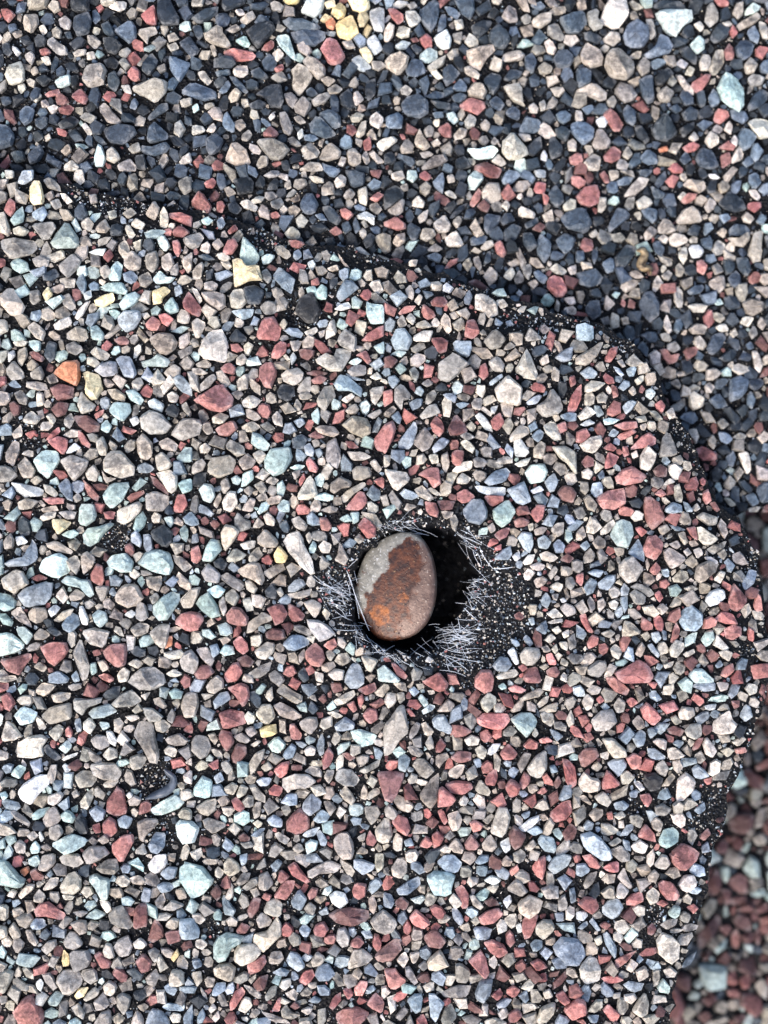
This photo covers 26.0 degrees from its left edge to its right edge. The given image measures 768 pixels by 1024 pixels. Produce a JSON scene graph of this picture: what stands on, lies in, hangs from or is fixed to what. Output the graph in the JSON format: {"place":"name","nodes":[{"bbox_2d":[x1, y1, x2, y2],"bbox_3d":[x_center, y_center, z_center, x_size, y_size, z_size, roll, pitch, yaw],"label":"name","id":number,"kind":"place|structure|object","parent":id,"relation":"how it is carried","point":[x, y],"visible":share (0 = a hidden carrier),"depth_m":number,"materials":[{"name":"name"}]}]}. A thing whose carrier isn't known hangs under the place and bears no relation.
{"place":"outdoors","nodes":[
{"label":"outdoors","id":0,"kind":"place"},
{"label":"roof deck","id":1,"kind":"structure","parent":0,"visible":0},
{"bbox_2d":[0,167,767,1023],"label":"asphalt shingle","id":2,"kind":"object","parent":1,"relation":"on","point":[502,781],"visible":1,"depth_m":0.15,"materials":[{"name":"multicoloured stone"}]},
{"bbox_2d":[355,532,436,639],"bbox_3d":[0.001,0.007,0.156,0.008,0.014,0.010,0,90,0],"label":"pebble","id":3,"kind":"object","parent":2,"relation":"on","point":[396,589],"visible":1,"depth_m":0.15,"materials":[{"name":"stone"}]},
{"bbox_2d":[0,0,767,967],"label":"asphalt shingle","id":4,"kind":"object","parent":1,"relation":"on","point":[564,156],"visible":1,"depth_m":0.15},
{"bbox_2d":[636,247,652,274],"bbox_3d":[0.024,-0.023,0.153,0.002,0.001,0.003,0,90,0],"label":"dry husk","id":5,"kind":"object","parent":4,"relation":"on","point":[641,265],"visible":1,"depth_m":0.15,"materials":[{"name":"beige plant"}]},
{"bbox_2d":[669,506,767,1023],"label":"asphalt shingle","id":6,"kind":"object","parent":1,"relation":"on","point":[722,977],"visible":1,"depth_m":0.16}
]}

